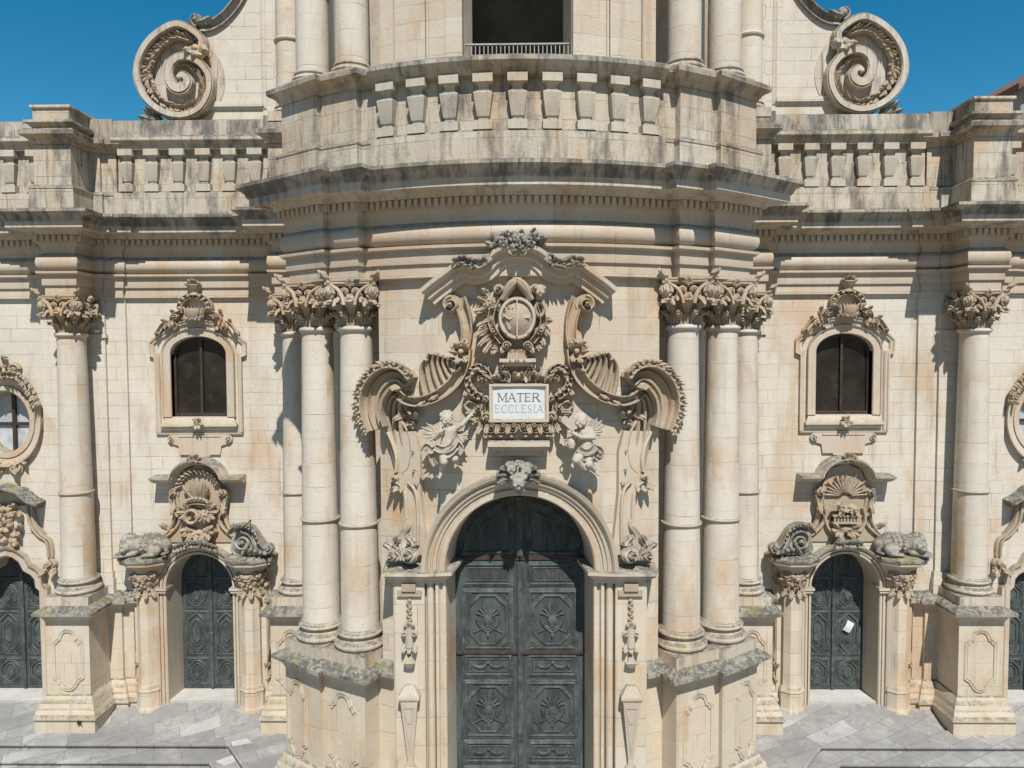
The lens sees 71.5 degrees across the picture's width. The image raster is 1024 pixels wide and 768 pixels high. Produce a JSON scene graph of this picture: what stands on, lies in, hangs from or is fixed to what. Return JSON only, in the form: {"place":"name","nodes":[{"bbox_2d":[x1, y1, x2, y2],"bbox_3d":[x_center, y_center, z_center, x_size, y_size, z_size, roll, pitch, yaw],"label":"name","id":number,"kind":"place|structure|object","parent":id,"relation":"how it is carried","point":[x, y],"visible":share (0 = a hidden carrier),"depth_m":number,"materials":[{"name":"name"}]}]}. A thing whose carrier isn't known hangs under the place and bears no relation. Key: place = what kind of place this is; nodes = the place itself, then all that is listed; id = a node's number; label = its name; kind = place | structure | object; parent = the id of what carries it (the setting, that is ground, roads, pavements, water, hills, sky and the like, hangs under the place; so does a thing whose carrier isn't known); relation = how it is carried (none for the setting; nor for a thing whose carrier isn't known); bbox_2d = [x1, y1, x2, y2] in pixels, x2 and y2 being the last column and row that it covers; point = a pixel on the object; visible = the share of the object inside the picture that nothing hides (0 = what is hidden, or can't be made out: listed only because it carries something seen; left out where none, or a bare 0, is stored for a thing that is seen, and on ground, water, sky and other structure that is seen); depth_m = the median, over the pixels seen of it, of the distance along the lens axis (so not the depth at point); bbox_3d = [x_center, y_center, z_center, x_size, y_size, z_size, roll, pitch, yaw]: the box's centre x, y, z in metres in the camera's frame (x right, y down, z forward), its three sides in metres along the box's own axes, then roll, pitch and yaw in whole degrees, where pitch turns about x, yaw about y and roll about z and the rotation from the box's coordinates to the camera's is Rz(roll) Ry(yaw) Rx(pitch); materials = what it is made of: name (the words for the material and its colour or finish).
{"place":"outdoors","nodes":[
{"label":"outdoors","id":0,"kind":"place"},
{"bbox_2d":[0,0,1023,767],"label":"church facade","id":1,"kind":"structure","parent":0,"point":[742,280],"depth_m":18.80,"materials":[{"name":"stone"}]},
{"bbox_2d":[0,558,41,687],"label":"side door","id":2,"kind":"structure","parent":1,"relation":"in","point":[20,636],"depth_m":21.27,"materials":[{"name":"green paint"}]},
{"bbox_2d":[0,355,43,474],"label":"oculus window","id":3,"kind":"structure","parent":1,"relation":"in","point":[21,412],"depth_m":20.51,"materials":[{"name":"stone"}]},
{"bbox_2d":[113,532,171,558],"bbox_3d":[-10.447,4.528,20.136,1.472,0.664,0.694,-1,3,-9],"label":"lion statue","id":4,"kind":"object","parent":1,"relation":"on","point":[150,544],"visible":1,"depth_m":19.95,"materials":[{"name":"stone"}]},
{"bbox_2d":[148,278,246,456],"bbox_3d":[-8.988,-0.447,20.345,2.800,5.092,0.745,0,3,1],"label":"window","id":5,"kind":"structure","parent":1,"relation":"in","point":[204,377],"depth_m":20.42,"materials":[{"name":"stone"}]},
{"bbox_2d":[182,554,234,688],"bbox_3d":[-8.946,7.018,21.206,1.760,4.180,0.120,0,3,1],"label":"side door","id":6,"kind":"structure","parent":1,"relation":"in","point":[207,600],"depth_m":21.19,"materials":[{"name":"green paint"}]},
{"bbox_2d":[236,520,250,535],"bbox_3d":[-7.481,4.007,19.889,0.504,0.482,0.122,1,3,18],"label":"iron rod","id":7,"kind":"object","parent":1,"relation":"attached to","point":[245,525],"visible":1,"depth_m":19.84,"materials":[{"name":"black metal"}]},
{"bbox_2d":[420,410,474,478],"bbox_3d":[-1.342,1.257,14.853,1.159,1.444,0.406,0,3,1],"label":"cherub statue","id":8,"kind":"object","parent":1,"relation":"on","point":[453,437],"visible":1,"depth_m":14.76,"materials":[{"name":"stone"}]},
{"bbox_2d":[465,43,569,54],"bbox_3d":[0.120,-6.999,15.207,2.260,0.550,0.050,0,3,1],"label":"railing","id":9,"kind":"object","parent":1,"relation":"on","point":[503,44],"visible":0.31,"depth_m":15.18,"materials":[{"name":"grey metal"}]},
{"bbox_2d":[489,383,548,422],"bbox_3d":[0.147,0.399,15.016,1.265,0.825,0.210,0,3,1],"label":"plaque","id":10,"kind":"object","parent":1,"relation":"attached to","point":[518,402],"visible":1,"depth_m":14.95,"materials":[{"name":"white stone"}]},
{"bbox_2d":[455,495,584,767],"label":"main door","id":11,"kind":"structure","parent":1,"relation":"in","point":[520,626],"depth_m":16.21,"materials":[{"name":"green paint"}]},
{"bbox_2d":[561,412,603,475],"bbox_3d":[1.480,1.248,14.779,0.922,1.327,0.451,0,3,1],"label":"cherub statue","id":12,"kind":"object","parent":1,"relation":"on","point":[587,449],"visible":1,"depth_m":14.68,"materials":[{"name":"stone"}]},
{"bbox_2d":[810,554,863,689],"bbox_3d":[9.452,6.944,20.965,1.760,4.180,0.120,0,3,1],"label":"side door","id":13,"kind":"structure","parent":1,"relation":"in","point":[837,597],"depth_m":20.95,"materials":[{"name":"green paint"}]},
{"bbox_2d":[843,620,853,632],"bbox_3d":[9.871,7.117,20.854,0.328,0.376,0.046,0,3,4],"label":"paper sheet","id":14,"kind":"object","parent":13,"relation":"attached to","point":[849,625],"visible":1,"depth_m":20.85,"materials":[{"name":"white paper"}]},
{"bbox_2d":[794,274,895,454],"bbox_3d":[9.411,-0.521,20.104,2.800,5.092,0.745,0,3,1],"label":"window","id":15,"kind":"structure","parent":1,"relation":"in","point":[838,359],"depth_m":20.18,"materials":[{"name":"stone"}]},
{"bbox_2d":[873,531,933,557],"bbox_3d":[10.905,4.443,19.855,1.472,0.664,0.694,0,3,11],"label":"lion statue","id":16,"kind":"object","parent":1,"relation":"on","point":[895,544],"visible":1,"depth_m":19.67,"materials":[{"name":"stone"}]},
{"bbox_2d":[1004,372,1023,462],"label":"oculus window","id":17,"kind":"structure","parent":1,"relation":"in","point":[1014,407],"depth_m":20.10,"materials":[{"name":"stone"}]},
{"bbox_2d":[1008,573,1023,689],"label":"side door","id":18,"kind":"structure","parent":1,"relation":"in","point":[1016,626],"depth_m":20.90,"materials":[{"name":"green paint"}]},
{"bbox_2d":[0,702,1023,767],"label":"pavement","id":19,"kind":"structure","parent":0,"point":[809,730],"depth_m":19.42,"materials":[{"name":"grey stone"}]},
{"bbox_2d":[231,739,252,745],"bbox_3d":[-7.205,9.555,18.982,0.557,0.001,0.286,-1,3,-19],"label":"corner slab","id":20,"kind":"object","parent":19,"relation":"on","point":[241,742],"depth_m":18.96,"materials":[{"name":"beige stone"}]},
{"bbox_2d":[0,0,1023,121],"label":"sky","id":21,"kind":"structure","parent":0,"point":[81,54],"materials":[{"name":"blue"}]},
{"bbox_2d":[987,75,1023,112],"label":"house","id":22,"kind":"structure","parent":0,"point":[1015,88],"depth_m":39.26,"materials":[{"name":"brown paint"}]},
{"label":"ground","id":23,"kind":"structure","parent":0,"visible":0},
{"bbox_2d":[0,743,1023,767],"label":"steps","id":24,"kind":"structure","parent":23,"relation":"on","point":[35,755],"depth_m":18.51,"materials":[{"name":"grey stone"}]},
{"bbox_2d":[216,755,235,765],"bbox_3d":[-7.365,9.733,18.358,0.446,0.001,0.363,-2,3,-41],"label":"corner slab","id":25,"kind":"object","parent":24,"relation":"on","point":[227,760],"depth_m":18.38,"materials":[{"name":"beige stone"}]}
]}

